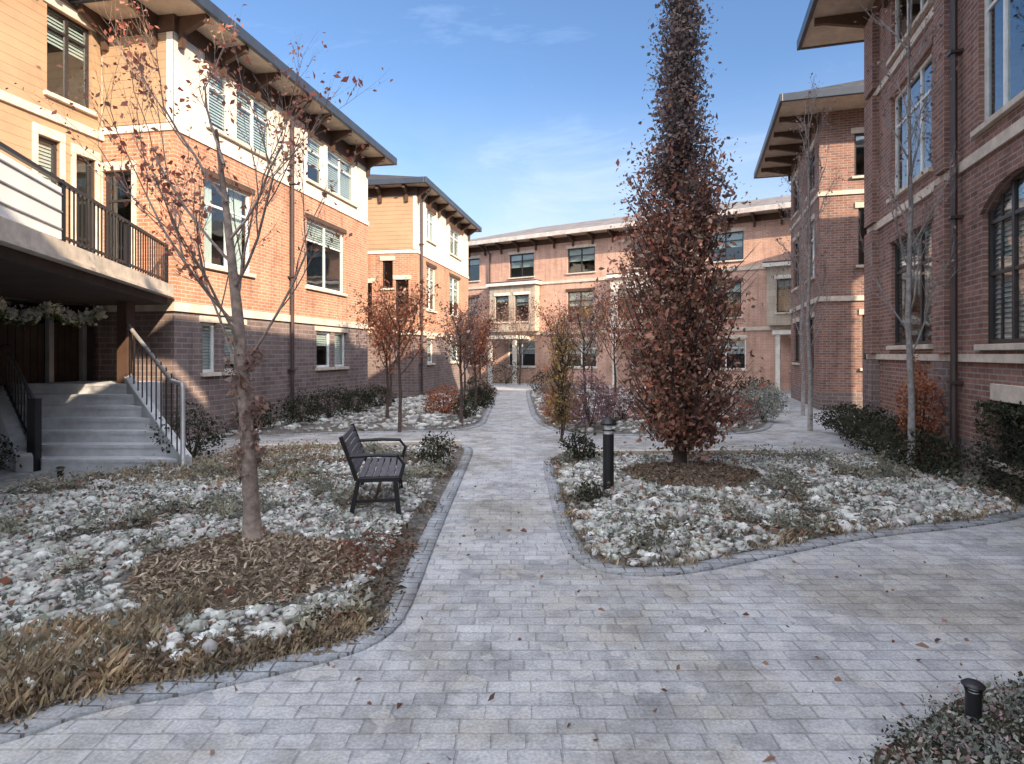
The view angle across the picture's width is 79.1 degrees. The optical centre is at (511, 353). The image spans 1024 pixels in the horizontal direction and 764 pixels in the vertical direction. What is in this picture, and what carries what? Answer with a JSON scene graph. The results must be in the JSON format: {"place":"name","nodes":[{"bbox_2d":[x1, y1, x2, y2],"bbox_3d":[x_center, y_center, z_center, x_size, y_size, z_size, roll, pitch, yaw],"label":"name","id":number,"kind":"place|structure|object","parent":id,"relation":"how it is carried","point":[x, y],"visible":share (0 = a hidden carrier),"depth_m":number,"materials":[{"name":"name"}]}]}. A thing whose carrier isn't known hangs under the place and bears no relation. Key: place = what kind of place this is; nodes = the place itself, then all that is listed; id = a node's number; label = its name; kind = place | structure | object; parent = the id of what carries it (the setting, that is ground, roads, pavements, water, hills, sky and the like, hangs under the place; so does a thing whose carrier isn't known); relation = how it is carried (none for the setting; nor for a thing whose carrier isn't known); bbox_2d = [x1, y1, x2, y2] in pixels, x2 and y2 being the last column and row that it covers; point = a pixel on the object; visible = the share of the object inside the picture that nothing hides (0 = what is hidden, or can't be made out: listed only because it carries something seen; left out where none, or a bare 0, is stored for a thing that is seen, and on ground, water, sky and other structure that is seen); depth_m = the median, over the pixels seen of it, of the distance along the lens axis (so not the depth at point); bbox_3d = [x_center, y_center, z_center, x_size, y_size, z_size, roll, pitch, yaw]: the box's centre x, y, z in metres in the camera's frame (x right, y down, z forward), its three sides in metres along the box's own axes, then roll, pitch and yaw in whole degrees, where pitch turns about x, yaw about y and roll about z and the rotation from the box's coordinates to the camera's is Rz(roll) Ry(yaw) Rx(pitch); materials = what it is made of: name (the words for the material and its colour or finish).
{"place":"outdoors","nodes":[
{"label":"outdoors","id":0,"kind":"place"},
{"bbox_2d":[0,383,1023,763],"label":"paved path","id":1,"kind":"structure","parent":0,"point":[452,661],"depth_m":3.28,"materials":[{"name":"grey stone"}]},
{"bbox_2d":[0,0,175,382],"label":"townhouse","id":2,"kind":"structure","parent":1,"relation":"on","point":[52,208],"depth_m":9.73,"materials":[{"name":"brick"}]},
{"bbox_2d":[32,122,65,184],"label":"window","id":3,"kind":"structure","parent":2,"relation":"in","point":[37,128],"depth_m":10.28,"materials":[{"name":"beige glass"}]},
{"bbox_2d":[0,296,107,328],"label":"garland","id":4,"kind":"object","parent":2,"relation":"hanging from","point":[47,310],"visible":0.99,"depth_m":10.01,"materials":[{"name":"green plant"}]},
{"bbox_2d":[43,0,97,116],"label":"window","id":5,"kind":"structure","parent":2,"relation":"in","point":[58,4],"depth_m":10.60,"materials":[{"name":"beige glass"}]},
{"bbox_2d":[71,143,99,255],"bbox_3d":[-7.506,-2.467,10.880,0.185,2.285,0.580,0,0,11],"label":"window","id":6,"kind":"structure","parent":2,"relation":"in","point":[81,151],"depth_m":11.03,"materials":[{"name":"beige glass"}]},
{"bbox_2d":[0,324,191,471],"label":"entrance staircase","id":7,"kind":"structure","parent":1,"relation":"on","point":[77,425],"depth_m":9.00,"materials":[{"name":"concrete"}]},
{"bbox_2d":[0,315,86,384],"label":"slatted fence","id":8,"kind":"object","parent":7,"relation":"on","point":[49,351],"visible":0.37,"depth_m":10.37,"materials":[{"name":"brown wood"}]},
{"bbox_2d":[47,0,396,441],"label":"townhouse","id":9,"kind":"structure","parent":1,"relation":"on","point":[313,339],"depth_m":12.94,"materials":[{"name":"brick"}]},
{"bbox_2d":[101,160,135,269],"bbox_3d":[-7.096,-2.467,11.183,0.780,1.985,0.185,0,0,11],"label":"window","id":10,"kind":"structure","parent":9,"relation":"in","point":[116,168],"depth_m":11.18,"materials":[{"name":"beige glass"}]},
{"bbox_2d":[199,316,221,376],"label":"window","id":11,"kind":"structure","parent":9,"relation":"in","point":[208,338],"depth_m":12.01,"materials":[{"name":"clear glass"}]},
{"bbox_2d":[205,53,235,141],"bbox_3d":[-5.780,-5.013,12.186,0.220,1.415,0.880,0,0,11],"label":"window","id":12,"kind":"structure","parent":9,"relation":"in","point":[209,59],"depth_m":12.34,"materials":[{"name":"clear glass"}]},
{"bbox_2d":[201,167,255,277],"bbox_3d":[-5.761,-2.572,12.488,0.295,1.895,1.680,0,0,11],"label":"window","id":13,"kind":"structure","parent":9,"relation":"in","point":[207,188],"depth_m":12.59,"materials":[{"name":"white glass"}]},
{"bbox_2d":[234,74,276,163],"bbox_3d":[-5.563,-5.013,13.341,0.220,1.415,1.530,0,0,11],"label":"window","id":14,"kind":"structure","parent":9,"relation":"in","point":[248,87],"depth_m":13.32,"materials":[{"name":"clear glass"}]},
{"bbox_2d":[305,124,327,190],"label":"window","id":15,"kind":"structure","parent":9,"relation":"in","point":[317,136],"depth_m":16.09,"materials":[{"name":"clear glass"}]},
{"bbox_2d":[315,326,334,370],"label":"window","id":16,"kind":"structure","parent":9,"relation":"in","point":[320,330],"depth_m":16.53,"materials":[{"name":"clear glass"}]},
{"bbox_2d":[305,212,347,296],"bbox_3d":[-4.971,-2.572,16.511,0.220,1.895,2.280,0,0,11],"label":"window","id":17,"kind":"structure","parent":9,"relation":"in","point":[322,289],"depth_m":16.50,"materials":[{"name":"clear glass"}]},
{"bbox_2d":[334,328,348,369],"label":"window","id":18,"kind":"structure","parent":9,"relation":"in","point":[339,337],"depth_m":17.47,"materials":[{"name":"clear glass"}]},
{"bbox_2d":[326,138,357,207],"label":"window","id":19,"kind":"structure","parent":9,"relation":"in","point":[339,151],"depth_m":17.37,"materials":[{"name":"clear glass"}]},
{"bbox_2d":[0,443,463,724],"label":"planting bed","id":20,"kind":"object","parent":1,"relation":"on","point":[420,520],"visible":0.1,"depth_m":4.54,"materials":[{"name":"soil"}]},
{"bbox_2d":[0,580,214,721],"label":"grass","id":21,"kind":"structure","parent":20,"relation":"on","point":[20,667],"depth_m":3.15,"materials":[{"name":"beige plant"}]},
{"bbox_2d":[11,439,350,487],"bbox_3d":[-4.148,1.472,8.675,3.348,0.325,3.641,0,0,0],"label":"ground cover","id":22,"kind":"object","parent":20,"relation":"on","point":[182,475],"visible":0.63,"depth_m":7.87,"materials":[{"name":"green plant"}]},
{"bbox_2d":[144,400,234,459],"bbox_3d":[-4.732,1.141,9.185,0.971,0.914,1.430,0,0,0],"label":"shrub","id":23,"kind":"object","parent":20,"relation":"on","point":[198,446],"visible":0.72,"depth_m":9.18,"materials":[{"name":"green plant"}]},
{"bbox_2d":[2,0,392,539],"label":"young tree","id":24,"kind":"object","parent":20,"relation":"on","point":[249,449],"visible":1,"depth_m":4.91,"materials":[{"name":"brown plant"}]},
{"bbox_2d":[0,600,396,731],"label":"grass","id":25,"kind":"structure","parent":20,"relation":"on","point":[283,650],"depth_m":3.16,"materials":[{"name":"brown plant"}]},
{"bbox_2d":[0,458,428,664],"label":"ground cover","id":26,"kind":"object","parent":20,"relation":"on","point":[112,622],"visible":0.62,"depth_m":5.35,"materials":[{"name":"silver plant"}]},
{"bbox_2d":[0,436,454,637],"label":"ground cover","id":27,"kind":"object","parent":20,"relation":"on","point":[359,602],"visible":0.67,"depth_m":6.01,"materials":[{"name":"green plant"}]},
{"bbox_2d":[0,444,456,700],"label":"river stones","id":28,"kind":"object","parent":20,"relation":"on","point":[38,549],"visible":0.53,"depth_m":5.01,"materials":[{"name":"white stone"}]},
{"bbox_2d":[122,526,367,616],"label":"mulch","id":29,"kind":"object","parent":20,"relation":"on","point":[268,539],"visible":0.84,"depth_m":4.25,"materials":[{"name":"wood"}]},
{"bbox_2d":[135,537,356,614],"bbox_3d":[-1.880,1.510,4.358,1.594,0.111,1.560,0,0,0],"label":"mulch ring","id":30,"kind":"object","parent":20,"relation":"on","point":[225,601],"visible":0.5,"depth_m":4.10,"materials":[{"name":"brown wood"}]},
{"bbox_2d":[338,423,406,514],"bbox_3d":[-1.408,1.163,6.416,0.626,0.784,1.150,0,0,-9],"label":"park bench","id":31,"kind":"object","parent":20,"relation":"on","point":[354,461],"visible":0.95,"depth_m":5.99,"materials":[{"name":"black metal"}]},
{"bbox_2d":[410,428,455,466],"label":"shrub","id":32,"kind":"object","parent":20,"relation":"on","point":[435,455],"visible":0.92,"depth_m":8.52,"materials":[{"name":"green plant"}]},
{"bbox_2d":[0,445,472,743],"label":"path edging","id":33,"kind":"object","parent":1,"relation":"on","point":[49,718],"visible":0.68,"depth_m":3.13,"materials":[{"name":"grey stone"}]},
{"bbox_2d":[205,387,497,439],"bbox_3d":[-3.216,1.591,20.884,5.278,0.027,18.741,0,0,0],"label":"path edging","id":34,"kind":"object","parent":1,"relation":"on","point":[485,416],"visible":0.46,"depth_m":12.68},
{"bbox_2d":[223,388,493,437],"bbox_3d":[-3.216,1.541,20.884,5.018,0.107,18.481,0,0,0],"label":"planting bed","id":35,"kind":"object","parent":1,"relation":"on","point":[277,430],"visible":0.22,"depth_m":13.24,"materials":[{"name":"soil"}]},
{"bbox_2d":[278,389,325,424],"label":"shrub","id":36,"kind":"object","parent":35,"relation":"on","point":[293,413],"visible":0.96,"depth_m":13.48,"materials":[{"name":"green plant"}]},
{"bbox_2d":[299,384,353,418],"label":"shrub","id":37,"kind":"object","parent":35,"relation":"on","point":[327,411],"visible":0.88,"depth_m":14.65,"materials":[{"name":"green plant"}]},
{"bbox_2d":[331,384,376,413],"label":"shrub","id":38,"kind":"object","parent":35,"relation":"on","point":[357,408],"visible":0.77,"depth_m":15.87,"materials":[{"name":"green plant"}]},
{"bbox_2d":[343,273,429,406],"bbox_3d":[-3.323,-0.338,16.805,2.287,3.798,1.615,0,0,0],"label":"tree","id":39,"kind":"object","parent":35,"relation":"on","point":[390,394],"visible":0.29,"depth_m":16.78,"materials":[{"name":"brown plant"}]},
{"bbox_2d":[349,289,425,418],"bbox_3d":[-2.952,0.004,14.361,1.658,3.114,1.646,0,0,41],"label":"tree","id":40,"kind":"object","parent":35,"relation":"on","point":[378,344],"visible":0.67,"depth_m":14.28,"materials":[{"name":"brown plant"}]},
{"bbox_2d":[356,271,447,431],"bbox_3d":[-2.215,-0.033,12.403,1.779,3.189,1.652,0,0,-12],"label":"tree","id":41,"kind":"object","parent":35,"relation":"on","point":[401,324],"visible":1,"depth_m":12.38,"materials":[{"name":"brown plant"}]},
{"bbox_2d":[420,384,468,414],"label":"shrub","id":42,"kind":"object","parent":35,"relation":"on","point":[444,408],"visible":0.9,"depth_m":15.47,"materials":[{"name":"red plant"}]},
{"bbox_2d":[432,293,483,424],"bbox_3d":[-1.176,0.113,13.649,1.128,2.896,1.294,0,0,0],"label":"tree","id":43,"kind":"object","parent":35,"relation":"on","point":[460,356],"visible":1,"depth_m":13.57,"materials":[{"name":"brown plant"}]},
{"bbox_2d":[453,306,499,408],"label":"tree","id":44,"kind":"object","parent":35,"relation":"on","point":[479,346],"visible":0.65,"depth_m":16.57,"materials":[{"name":"brown plant"}]},
{"bbox_2d":[463,382,496,406],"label":"shrub","id":45,"kind":"object","parent":35,"relation":"on","point":[485,398],"visible":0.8,"depth_m":18.31,"materials":[{"name":"green plant"}]},
{"bbox_2d":[455,293,513,381],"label":"tree","id":46,"kind":"object","parent":35,"relation":"on","point":[497,327],"visible":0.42,"depth_m":23.98,"materials":[{"name":"brown plant"}]},
{"bbox_2d":[368,174,481,397],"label":"townhouse","id":47,"kind":"structure","parent":1,"relation":"on","point":[420,228],"depth_m":22.71,"materials":[{"name":"brick"}]},
{"bbox_2d":[219,388,761,437],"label":"river stones","id":48,"kind":"object","parent":1,"relation":"on","point":[389,425],"visible":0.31,"depth_m":14.13,"materials":[{"name":"white stone"}]},
{"bbox_2d":[0,445,1013,763],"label":"fallen leaves","id":49,"kind":"object","parent":1,"relation":"on","point":[358,551],"visible":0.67,"depth_m":5.20,"materials":[{"name":"brown plant"}]},
{"bbox_2d":[501,298,548,383],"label":"tree","id":50,"kind":"object","parent":1,"relation":"on","point":[518,321],"visible":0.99,"depth_m":31.77,"materials":[{"name":"brown plant"}]},
{"bbox_2d":[530,387,766,433],"bbox_3d":[4.539,1.538,20.772,7.822,0.111,17.081,0,0,0],"label":"planting bed","id":51,"kind":"object","parent":1,"relation":"on","point":[598,428],"visible":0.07,"depth_m":13.26,"materials":[{"name":"soil"}]},
{"bbox_2d":[525,293,590,365],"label":"tree","id":52,"kind":"object","parent":51,"relation":"on","point":[545,318],"visible":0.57,"depth_m":20.97,"materials":[{"name":"brown plant"}]},
{"bbox_2d":[535,316,587,439],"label":"young tree","id":53,"kind":"object","parent":51,"relation":"on","point":[559,380],"visible":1,"depth_m":11.55,"materials":[{"name":"green plant"}]},
{"bbox_2d":[551,282,614,414],"bbox_3d":[1.831,-0.131,15.098,1.440,3.385,1.496,0,0,32],"label":"tree","id":54,"kind":"object","parent":51,"relation":"on","point":[589,331],"visible":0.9,"depth_m":14.95,"materials":[{"name":"brown plant"}]},
{"bbox_2d":[563,370,620,426],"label":"shrub","id":55,"kind":"object","parent":51,"relation":"on","point":[587,411],"visible":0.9,"depth_m":12.81,"materials":[{"name":"purple plant"}]},
{"bbox_2d":[575,264,650,404],"bbox_3d":[2.974,-0.517,17.249,2.457,4.156,2.154,0,0,0],"label":"tree","id":56,"kind":"object","parent":51,"relation":"on","point":[606,329],"visible":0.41,"depth_m":17.45,"materials":[{"name":"brown plant"}]},
{"bbox_2d":[592,383,651,420],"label":"shrub","id":57,"kind":"object","parent":51,"relation":"on","point":[623,415],"visible":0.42,"depth_m":14.06,"materials":[{"name":"purple plant"}]},
{"bbox_2d":[712,388,763,425],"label":"shrub","id":58,"kind":"object","parent":51,"relation":"on","point":[747,403],"visible":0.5,"depth_m":13.52,"materials":[{"name":"brown plant"}]},
{"bbox_2d":[735,388,790,419],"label":"shrub","id":59,"kind":"object","parent":51,"relation":"on","point":[776,407],"visible":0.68,"depth_m":14.47,"materials":[{"name":"plant"}]},
{"bbox_2d":[526,388,772,435],"bbox_3d":[4.539,1.591,20.771,8.082,0.027,17.339,0,0,0],"label":"path edging","id":60,"kind":"object","parent":1,"relation":"on","point":[768,424],"visible":0.38,"depth_m":13.36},
{"bbox_2d":[562,449,775,454],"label":"kerb","id":61,"kind":"structure","parent":1,"relation":"on","point":[637,452],"depth_m":9.82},
{"bbox_2d":[546,451,1016,569],"bbox_3d":[3.282,1.541,7.132,5.474,0.106,5.099,0,0,0],"label":"planting bed","id":62,"kind":"object","parent":1,"relation":"on","point":[733,551],"visible":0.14,"depth_m":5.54,"materials":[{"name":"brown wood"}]},
{"bbox_2d":[557,429,602,461],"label":"shrub","id":63,"kind":"object","parent":62,"relation":"on","point":[583,440],"visible":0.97,"depth_m":8.91,"materials":[{"name":"green plant"}]},
{"bbox_2d":[575,478,607,502],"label":"shrub","id":64,"kind":"object","parent":62,"relation":"on","point":[590,496],"visible":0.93,"depth_m":6.47,"materials":[{"name":"green plant"}]},
{"bbox_2d":[600,417,616,489],"bbox_3d":[1.080,1.145,6.950,0.190,0.870,0.190,0,0,0],"label":"bollard light","id":65,"kind":"object","parent":62,"relation":"on","point":[608,423],"visible":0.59,"depth_m":6.90,"materials":[{"name":"black metal"}]},
{"bbox_2d":[592,0,766,464],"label":"columnar tree","id":66,"kind":"object","parent":62,"relation":"on","point":[675,390],"visible":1,"depth_m":8.10,"materials":[{"name":"brown plant"}]},
{"bbox_2d":[618,459,761,487],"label":"mulch","id":67,"kind":"object","parent":62,"relation":"on","point":[667,466],"visible":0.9,"depth_m":7.59,"materials":[{"name":"brown wood"}]},
{"bbox_2d":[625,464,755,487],"bbox_3d":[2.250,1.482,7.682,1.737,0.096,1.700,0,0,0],"label":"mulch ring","id":68,"kind":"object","parent":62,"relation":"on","point":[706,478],"visible":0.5,"depth_m":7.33,"materials":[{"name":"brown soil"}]},
{"bbox_2d":[553,441,990,551],"bbox_3d":[3.204,1.423,7.217,5.240,0.411,4.916,0,0,0],"label":"ground cover","id":69,"kind":"object","parent":62,"relation":"on","point":[973,478],"visible":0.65,"depth_m":6.96,"materials":[{"name":"green plant"}]},
{"bbox_2d":[556,446,1010,564],"bbox_3d":[3.260,1.441,7.047,5.541,0.352,4.885,0,0,0],"label":"ground cover","id":70,"kind":"object","parent":62,"relation":"on","point":[734,539],"visible":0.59,"depth_m":6.49,"materials":[{"name":"silver plant"}]},
{"bbox_2d":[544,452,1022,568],"bbox_3d":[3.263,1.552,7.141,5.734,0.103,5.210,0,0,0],"label":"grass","id":71,"kind":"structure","parent":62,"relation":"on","point":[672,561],"depth_m":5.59,"materials":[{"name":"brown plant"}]},
{"bbox_2d":[553,452,1015,566],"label":"river stones","id":72,"kind":"object","parent":62,"relation":"on","point":[912,518],"visible":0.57,"depth_m":6.21,"materials":[{"name":"white stone"}]},
{"bbox_2d":[850,414,944,459],"bbox_3d":[5.510,1.186,8.888,1.091,0.786,1.352,0,0,0],"label":"shrub","id":73,"kind":"object","parent":62,"relation":"on","point":[879,437],"visible":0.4,"depth_m":8.96,"materials":[{"name":"green plant"}]},
{"bbox_2d":[850,0,979,470],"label":"bare tree","id":74,"kind":"object","parent":62,"relation":"on","point":[909,302],"visible":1,"depth_m":7.99,"materials":[{"name":"grey plant"}]},
{"bbox_2d":[888,353,948,462],"bbox_3d":[5.598,0.754,8.564,0.729,1.537,0.561,0,0,37],"label":"shrub","id":75,"kind":"object","parent":62,"relation":"on","point":[920,406],"visible":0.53,"depth_m":8.47,"materials":[{"name":"orange plant"}]},
{"bbox_2d":[875,426,980,478],"bbox_3d":[5.249,1.242,7.893,1.087,0.689,1.076,0,0,26],"label":"shrub","id":76,"kind":"object","parent":62,"relation":"on","point":[925,464],"visible":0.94,"depth_m":7.75,"materials":[{"name":"green plant"}]},
{"bbox_2d":[969,399,1023,505],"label":"hedge","id":77,"kind":"object","parent":62,"relation":"on","point":[1007,411],"visible":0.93,"depth_m":6.93,"materials":[{"name":"green plant"}]},
{"bbox_2d":[543,454,1023,576],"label":"path edging","id":78,"kind":"object","parent":1,"relation":"on","point":[573,546],"visible":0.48,"depth_m":5.18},
{"bbox_2d":[762,73,844,430],"bbox_3d":[6.146,-2.085,12.956,1.563,7.364,1.783,0,0,37],"label":"bare tree","id":79,"kind":"object","parent":1,"relation":"on","point":[809,345],"visible":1,"depth_m":12.89,"materials":[{"name":"grey plant"}]},
{"bbox_2d":[776,141,836,414],"bbox_3d":[7.809,-1.969,16.244,1.415,7.126,1.548,0,0,0],"label":"bare tree","id":80,"kind":"object","parent":1,"relation":"on","point":[802,301],"visible":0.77,"depth_m":16.19,"materials":[{"name":"grey plant"}]},
{"bbox_2d":[754,80,868,409],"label":"townhouse","id":81,"kind":"structure","parent":1,"relation":"on","point":[837,351],"depth_m":17.61,"materials":[{"name":"brick"}]},
{"bbox_2d":[810,401,864,431],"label":"shrub","id":82,"kind":"object","parent":1,"relation":"on","point":[824,416],"visible":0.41,"depth_m":12.35,"materials":[{"name":"green plant"}]},
{"bbox_2d":[825,403,886,440],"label":"shrub","id":83,"kind":"object","parent":1,"relation":"on","point":[837,425],"visible":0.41,"depth_m":11.22,"materials":[{"name":"green plant"}]},
{"bbox_2d":[840,402,906,453],"bbox_3d":[5.855,1.185,10.002,1.136,0.789,1.219,0,0,-36],"label":"shrub","id":84,"kind":"object","parent":1,"relation":"on","point":[858,425],"visible":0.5,"depth_m":10.03,"materials":[{"name":"green plant"}]},
{"bbox_2d":[797,0,1023,496],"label":"townhouse","id":85,"kind":"structure","parent":1,"relation":"on","point":[970,346],"depth_m":8.52,"materials":[{"name":"brick"}]},
{"bbox_2d":[886,0,932,66],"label":"window","id":86,"kind":"structure","parent":85,"relation":"in","point":[926,6],"depth_m":10.55,"materials":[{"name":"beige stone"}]},
{"bbox_2d":[886,206,933,349],"bbox_3d":[6.612,-1.137,10.239,0.220,2.125,2.161,0,0,16],"label":"window","id":87,"kind":"structure","parent":85,"relation":"in","point":[922,344],"depth_m":10.24,"materials":[{"name":"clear glass"}]},
{"bbox_2d":[886,31,933,203],"bbox_3d":[6.595,-3.763,10.244,0.185,2.075,2.161,0,0,16],"label":"window","id":88,"kind":"structure","parent":85,"relation":"in","point":[921,71],"depth_m":10.07,"materials":[{"name":"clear glass"}]},
{"bbox_2d":[970,0,1023,137],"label":"window","id":89,"kind":"structure","parent":85,"relation":"in","point":[1008,105],"depth_m":7.42,"materials":[{"name":"beige glass"}]},
{"bbox_2d":[974,143,1023,349],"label":"window","id":90,"kind":"structure","parent":85,"relation":"in","point":[1008,173],"depth_m":7.28,"materials":[{"name":"black glass"}]},
{"bbox_2d":[987,383,1023,478],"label":"window","id":91,"kind":"structure","parent":85,"relation":"in","point":[1012,394],"depth_m":7.05,"materials":[{"name":"beige stone"}]},
{"bbox_2d":[870,685,1023,763],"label":"planting bed","id":92,"kind":"object","parent":1,"relation":"on","point":[878,754],"visible":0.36,"depth_m":2.57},
{"bbox_2d":[848,671,1023,763],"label":"ground cover","id":93,"kind":"object","parent":92,"relation":"on","point":[944,726],"visible":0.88,"depth_m":2.52,"materials":[{"name":"green plant"}]},
{"bbox_2d":[960,678,986,730],"bbox_3d":[1.950,1.500,2.620,0.094,0.240,0.094,0,0,0],"label":"bollard light","id":94,"kind":"object","parent":92,"relation":"on","point":[974,689],"visible":0.67,"depth_m":2.60,"materials":[{"name":"black metal"}]},
{"bbox_2d":[210,0,863,238],"label":"sky","id":95,"kind":"structure","parent":0,"point":[523,113],"materials":[{"name":"blue"}]},
{"label":"ground","id":96,"kind":"structure","parent":0,"visible":0},
{"bbox_2d":[468,195,790,390],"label":"townhouse","id":97,"kind":"structure","parent":96,"relation":"on","point":[547,264],"depth_m":32.10,"materials":[{"name":"brick"}]},
{"bbox_2d":[508,249,534,278],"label":"window","id":98,"kind":"structure","parent":97,"relation":"in","point":[529,255],"depth_m":34.69,"materials":[{"name":"grey glass"}]},
{"bbox_2d":[566,287,594,322],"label":"window","id":99,"kind":"structure","parent":97,"relation":"in","point":[571,293],"depth_m":32.74,"materials":[{"name":"grey glass"}]},
{"bbox_2d":[566,243,596,274],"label":"window","id":100,"kind":"structure","parent":97,"relation":"in","point":[587,247],"depth_m":32.67,"materials":[{"name":"grey glass"}]},
{"bbox_2d":[706,227,745,263],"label":"window","id":101,"kind":"structure","parent":97,"relation":"in","point":[741,230],"depth_m":28.46,"materials":[{"name":"white glass"}]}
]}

